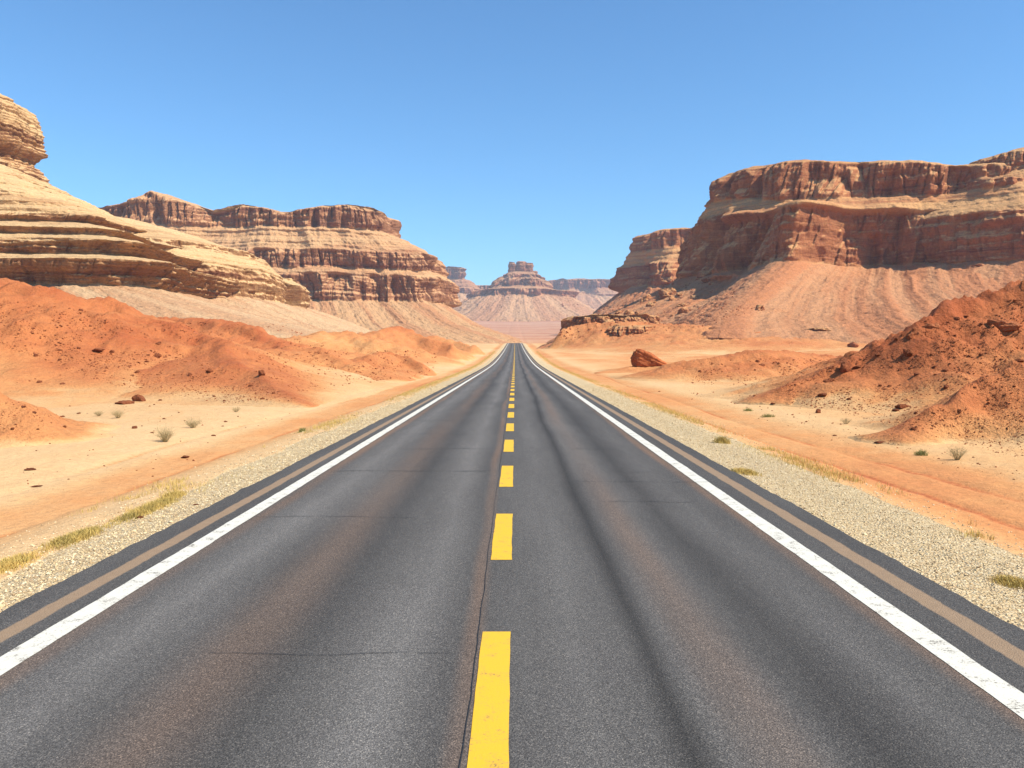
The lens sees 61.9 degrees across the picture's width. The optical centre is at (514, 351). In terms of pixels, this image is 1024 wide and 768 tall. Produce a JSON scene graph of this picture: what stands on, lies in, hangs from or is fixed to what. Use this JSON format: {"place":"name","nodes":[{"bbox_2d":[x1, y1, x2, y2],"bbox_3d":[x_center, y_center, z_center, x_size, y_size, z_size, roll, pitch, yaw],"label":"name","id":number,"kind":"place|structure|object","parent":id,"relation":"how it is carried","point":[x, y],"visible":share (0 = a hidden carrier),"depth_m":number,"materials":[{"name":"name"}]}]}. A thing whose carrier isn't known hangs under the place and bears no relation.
{"place":"outdoors","nodes":[
{"label":"outdoors","id":0,"kind":"place"},
{"bbox_2d":[0,392,120,448],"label":"dune","id":1,"kind":"structure","parent":0,"point":[28,433],"depth_m":24.09,"materials":[{"name":"orange sand"}]},
{"bbox_2d":[0,94,370,337],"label":"mesa","id":2,"kind":"structure","parent":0,"point":[56,237],"depth_m":294.79,"materials":[{"name":"stone"}]},
{"bbox_2d":[0,278,391,408],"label":"dune","id":3,"kind":"structure","parent":0,"point":[23,367],"depth_m":54.02,"materials":[{"name":"orange sand"}]},
{"bbox_2d":[153,353,161,357],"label":"rock","id":4,"kind":"object","parent":3,"relation":"on","point":[158,355],"visible":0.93,"depth_m":56.24,"materials":[{"name":"red stone"}]},
{"bbox_2d":[258,369,264,375],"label":"rock","id":5,"kind":"object","parent":3,"relation":"on","point":[261,372],"visible":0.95,"depth_m":49.21,"materials":[{"name":"red stone"}]},
{"bbox_2d":[156,317,438,369],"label":"hill","id":6,"kind":"structure","parent":0,"point":[241,333],"depth_m":111.92,"materials":[{"name":"orange sand"}]},
{"bbox_2d":[99,191,521,343],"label":"mesa","id":7,"kind":"structure","parent":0,"point":[368,268],"depth_m":725.77,"materials":[{"name":"stone"}]},
{"bbox_2d":[263,346,424,382],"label":"dune","id":8,"kind":"structure","parent":0,"point":[340,363],"depth_m":77.75,"materials":[{"name":"orange sand"}]},
{"bbox_2d":[280,330,466,366],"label":"dune","id":9,"kind":"structure","parent":0,"point":[347,341],"depth_m":148.92,"materials":[{"name":"orange sand"}]},
{"bbox_2d":[350,351,436,375],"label":"dune","id":10,"kind":"structure","parent":0,"point":[410,364],"depth_m":94.47,"materials":[{"name":"orange sand"}]},
{"bbox_2d":[357,326,476,360],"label":"dune","id":11,"kind":"structure","parent":0,"point":[406,337],"depth_m":189.38,"materials":[{"name":"orange sand"}]},
{"bbox_2d":[426,336,485,354],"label":"dune","id":12,"kind":"structure","parent":0,"point":[472,349],"depth_m":254.65,"materials":[{"name":"orange sand"}]},
{"bbox_2d":[445,266,489,301],"bbox_3d":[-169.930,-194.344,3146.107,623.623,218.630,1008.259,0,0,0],"label":"butte","id":13,"kind":"object","parent":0,"point":[457,275],"visible":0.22,"depth_m":3014.21,"materials":[{"name":"stone"}]},
{"bbox_2d":[0,343,1023,767],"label":"road","id":14,"kind":"structure","parent":0,"point":[512,555],"depth_m":7.12,"materials":[{"name":"grey asphalt"}]},
{"bbox_2d":[0,321,1023,629],"bbox_3d":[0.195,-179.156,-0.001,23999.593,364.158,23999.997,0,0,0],"label":"ground","id":15,"kind":"structure","parent":0,"point":[988,499],"depth_m":19.21,"materials":[{"name":"beige sand"}]},
{"bbox_2d":[0,549,46,574],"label":"grass clump","id":16,"kind":"object","parent":15,"relation":"on","point":[14,562],"visible":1,"depth_m":9.56,"materials":[{"name":"yellow plant"}]},
{"bbox_2d":[33,523,110,553],"bbox_3d":[-5.603,2.341,10.864,0.528,0.128,1.684,0,0,0],"label":"grass clump","id":17,"kind":"object","parent":15,"relation":"on","point":[75,536],"visible":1,"depth_m":10.73,"materials":[{"name":"yellow plant"}]},
{"bbox_2d":[110,410,125,417],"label":"dry bush","id":18,"kind":"object","parent":15,"relation":"on","point":[118,415],"visible":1,"depth_m":32.77,"materials":[{"name":"beige plant"}]},
{"bbox_2d":[115,400,134,404],"bbox_3d":[-19.058,2.456,41.699,0.573,0.209,0.854,0,0,28],"label":"rock","id":19,"kind":"object","parent":15,"relation":"on","point":[124,402],"visible":0.98,"depth_m":41.49,"materials":[{"name":"red stone"}]},
{"bbox_2d":[131,394,145,401],"bbox_3d":[-18.913,2.335,43.029,0.667,0.429,0.667,0,0,5],"label":"rock","id":20,"kind":"object","parent":15,"relation":"on","point":[138,397],"visible":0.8,"depth_m":42.80,"materials":[{"name":"red stone"}]},
{"bbox_2d":[105,494,183,525],"bbox_3d":[-5.521,2.335,12.819,0.510,0.128,2.626,0,0,0],"label":"grass clump","id":21,"kind":"object","parent":15,"relation":"on","point":[145,509],"visible":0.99,"depth_m":12.63,"materials":[{"name":"yellow plant"}]},
{"bbox_2d":[153,423,175,441],"bbox_3d":[-9.896,2.284,24.206,0.685,0.583,0.719,0,0,35],"label":"dry bush","id":22,"kind":"object","parent":15,"relation":"on","point":[164,438],"visible":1,"depth_m":24.14,"materials":[{"name":"beige plant"}]},
{"bbox_2d":[157,490,185,499],"bbox_3d":[-5.627,2.340,14.017,0.399,0.120,0.975,0,0,0],"label":"grass clump","id":23,"kind":"object","parent":15,"relation":"on","point":[174,493],"visible":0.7,"depth_m":13.95,"materials":[{"name":"yellow plant"}]},
{"bbox_2d":[184,417,202,427],"bbox_3d":[-10.595,2.309,28.155,0.691,0.440,0.585,0,0,-35],"label":"dry bush","id":24,"kind":"object","parent":15,"relation":"on","point":[193,425],"visible":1,"depth_m":28.12,"materials":[{"name":"beige plant"}]},
{"bbox_2d":[0,385,1023,625],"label":"gravel","id":25,"kind":"structure","parent":15,"relation":"on","point":[425,393],"depth_m":12.93,"materials":[{"name":"beige gravel"}]},
{"bbox_2d":[0,266,1023,492],"bbox_3d":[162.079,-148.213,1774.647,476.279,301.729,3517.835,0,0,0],"label":"rubble","id":26,"kind":"object","parent":15,"relation":"on","point":[778,359],"visible":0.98,"depth_m":46.36,"materials":[{"name":"red stone"}]},
{"bbox_2d":[49,351,994,539],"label":"verge grass","id":27,"kind":"structure","parent":15,"relation":"on","point":[802,464],"depth_m":20.08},
{"bbox_2d":[712,435,731,443],"bbox_3d":[5.447,2.281,22.360,0.624,0.277,0.579,0,0,0],"label":"grass clump","id":28,"kind":"object","parent":15,"relation":"on","point":[723,440],"visible":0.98,"depth_m":22.27,"materials":[{"name":"yellow plant"}]},
{"bbox_2d":[730,466,761,476],"bbox_3d":[4.461,2.306,16.523,0.654,0.160,0.903,0,0,0],"label":"grass clump","id":29,"kind":"object","parent":15,"relation":"on","point":[754,473],"visible":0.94,"depth_m":16.42,"materials":[{"name":"yellow plant"}]},
{"bbox_2d":[914,449,927,455],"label":"shrub","id":30,"kind":"object","parent":15,"relation":"on","point":[920,453],"visible":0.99,"depth_m":20.72,"materials":[{"name":"green plant"}]},
{"bbox_2d":[946,444,966,459],"bbox_3d":[10.240,2.317,19.769,0.558,0.427,0.496,0,0,-20],"label":"dry bush","id":31,"kind":"object","parent":15,"relation":"on","point":[958,456],"visible":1,"depth_m":19.75,"materials":[{"name":"beige plant"}]},
{"bbox_2d":[988,574,1023,590],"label":"grass clump","id":32,"kind":"object","parent":15,"relation":"on","point":[1012,581],"visible":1,"depth_m":8.74,"materials":[{"name":"yellow plant"}]},
{"bbox_2d":[0,0,1023,284],"label":"sky","id":33,"kind":"structure","parent":0,"point":[553,136],"materials":[{"name":"blue"}]},
{"bbox_2d":[452,261,595,321],"bbox_3d":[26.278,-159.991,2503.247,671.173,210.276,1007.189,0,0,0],"label":"butte","id":34,"kind":"object","parent":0,"point":[521,291],"visible":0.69,"depth_m":2303.91,"materials":[{"name":"stone"}]},
{"bbox_2d":[549,278,618,309],"bbox_3d":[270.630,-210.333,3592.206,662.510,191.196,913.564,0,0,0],"label":"mesa","id":35,"kind":"structure","parent":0,"point":[594,300],"depth_m":3494.49,"materials":[{"name":"stone"}]},
{"bbox_2d":[536,314,659,348],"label":"ledge","id":36,"kind":"object","parent":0,"point":[571,321],"visible":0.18,"depth_m":353.04,"materials":[{"name":"red stone"}]},
{"bbox_2d":[600,318,612,323],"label":"crag","id":37,"kind":"structure","parent":36,"relation":"on","point":[605,320],"depth_m":350.17,"materials":[{"name":"beige stone"}]},
{"bbox_2d":[555,228,690,337],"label":"mesa","id":38,"kind":"structure","parent":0,"point":[653,256],"depth_m":832.63,"materials":[{"name":"red stone"}]},
{"bbox_2d":[594,361,676,373],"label":"dune","id":39,"kind":"structure","parent":0,"point":[630,369],"depth_m":102.80,"materials":[{"name":"orange sand"}]},
{"bbox_2d":[630,349,666,366],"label":"boulder","id":40,"kind":"object","parent":39,"relation":"on","point":[641,358],"visible":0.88,"depth_m":105.10,"materials":[{"name":"brown stone"}]},
{"bbox_2d":[542,321,866,354],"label":"hill","id":41,"kind":"structure","parent":0,"point":[677,339],"depth_m":283.90,"materials":[{"name":"orange sand"}]},
{"bbox_2d":[847,342,858,347],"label":"rock","id":42,"kind":"object","parent":41,"relation":"on","point":[853,344],"visible":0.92,"depth_m":254.73,"materials":[{"name":"red stone"}]},
{"bbox_2d":[609,349,840,382],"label":"dune","id":43,"kind":"structure","parent":0,"point":[682,371],"depth_m":76.89,"materials":[{"name":"orange sand"}]},
{"bbox_2d":[547,147,1023,343],"bbox_3d":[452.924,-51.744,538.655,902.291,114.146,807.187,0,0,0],"label":"mesa","id":44,"kind":"structure","parent":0,"point":[859,252],"depth_m":430.79,"materials":[{"name":"red stone"}]},
{"bbox_2d":[623,310,633,314],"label":"crag","id":45,"kind":"structure","parent":44,"relation":"on","point":[628,312],"depth_m":450.38,"materials":[{"name":"red stone"}]},
{"bbox_2d":[640,294,651,302],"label":"crag","id":46,"kind":"structure","parent":44,"relation":"on","point":[646,297],"depth_m":494.92,"materials":[{"name":"red stone"}]},
{"bbox_2d":[646,302,654,306],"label":"crag","id":47,"kind":"structure","parent":44,"relation":"on","point":[651,304],"depth_m":462.39,"materials":[{"name":"red stone"}]},
{"bbox_2d":[658,287,675,298],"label":"crag","id":48,"kind":"structure","parent":44,"relation":"on","point":[665,292],"depth_m":482.48,"materials":[{"name":"red stone"}]},
{"bbox_2d":[669,295,676,300],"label":"crag","id":49,"kind":"structure","parent":44,"relation":"on","point":[671,297],"depth_m":472.75,"materials":[{"name":"red stone"}]},
{"bbox_2d":[675,303,687,307],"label":"crag","id":50,"kind":"structure","parent":44,"relation":"on","point":[682,305],"depth_m":417.74,"materials":[{"name":"red stone"}]},
{"bbox_2d":[677,307,689,313],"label":"crag","id":51,"kind":"structure","parent":44,"relation":"on","point":[683,310],"depth_m":398.08,"materials":[{"name":"red stone"}]},
{"bbox_2d":[697,272,706,277],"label":"crag","id":52,"kind":"structure","parent":44,"relation":"on","point":[701,274],"depth_m":493.29,"materials":[{"name":"red stone"}]},
{"bbox_2d":[701,277,710,282],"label":"crag","id":53,"kind":"structure","parent":44,"relation":"on","point":[705,279],"depth_m":481.65,"materials":[{"name":"red stone"}]},
{"bbox_2d":[755,304,764,310],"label":"crag","id":54,"kind":"structure","parent":44,"relation":"on","point":[759,307],"depth_m":339.46,"materials":[{"name":"red stone"}]},
{"bbox_2d":[804,327,829,330],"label":"crag","id":55,"kind":"structure","parent":44,"relation":"on","point":[821,328],"depth_m":298.04,"materials":[{"name":"beige stone"}]},
{"bbox_2d":[695,280,1023,413],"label":"hill","id":56,"kind":"structure","parent":0,"point":[982,305],"depth_m":40.52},
{"bbox_2d":[817,393,826,396],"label":"rock","id":57,"kind":"object","parent":56,"relation":"on","point":[822,394],"visible":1,"depth_m":38.67,"materials":[{"name":"red stone"}]},
{"bbox_2d":[823,378,834,382],"bbox_3d":[15.272,1.375,41.530,0.647,0.217,0.469,0,0,-23],"label":"rock","id":58,"kind":"object","parent":56,"relation":"on","point":[829,380],"visible":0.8,"depth_m":41.37,"materials":[{"name":"red stone"}]},
{"bbox_2d":[839,361,850,372],"bbox_3d":[16.116,0.737,41.831,0.729,0.613,0.531,0,0,-38],"label":"rock","id":59,"kind":"object","parent":56,"relation":"on","point":[845,366],"visible":1,"depth_m":41.65,"materials":[{"name":"red stone"}]},
{"bbox_2d":[894,404,908,408],"bbox_3d":[15.966,2.231,35.178,0.531,0.195,0.357,0,0,-10],"label":"rock","id":60,"kind":"object","parent":56,"relation":"on","point":[901,406],"visible":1,"depth_m":35.06,"materials":[{"name":"red stone"}]},
{"bbox_2d":[903,348,914,356],"bbox_3d":[18.836,0.009,40.620,0.613,0.422,0.447,0,0,-7],"label":"rock","id":61,"kind":"object","parent":56,"relation":"on","point":[908,352],"visible":1,"depth_m":40.53,"materials":[{"name":"red stone"}]},
{"bbox_2d":[907,327,920,339],"bbox_3d":[19.602,-0.899,41.952,0.974,0.683,0.695,0,0,-30],"label":"outcrop","id":62,"kind":"object","parent":56,"relation":"on","point":[913,332],"visible":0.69,"depth_m":41.76,"materials":[{"name":"stone"}]},
{"bbox_2d":[922,320,940,328],"bbox_3d":[20.597,-1.192,42.203,1.387,0.756,0.919,0,0,14],"label":"outcrop","id":63,"kind":"object","parent":56,"relation":"on","point":[936,325],"visible":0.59,"depth_m":41.89,"materials":[{"name":"stone"}]},
{"bbox_2d":[986,319,1022,331],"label":"outcrop","id":64,"kind":"object","parent":56,"relation":"on","point":[1005,325],"visible":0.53,"depth_m":40.77,"materials":[{"name":"stone"}]},
{"bbox_2d":[1007,298,1022,304],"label":"outcrop","id":65,"kind":"object","parent":56,"relation":"on","point":[1017,301],"visible":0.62,"depth_m":42.42,"materials":[{"name":"stone"}]},
{"bbox_2d":[847,360,1023,448],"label":"hill","id":66,"kind":"structure","parent":0,"point":[972,400],"depth_m":24.33,"materials":[{"name":"orange sand"}]}
]}

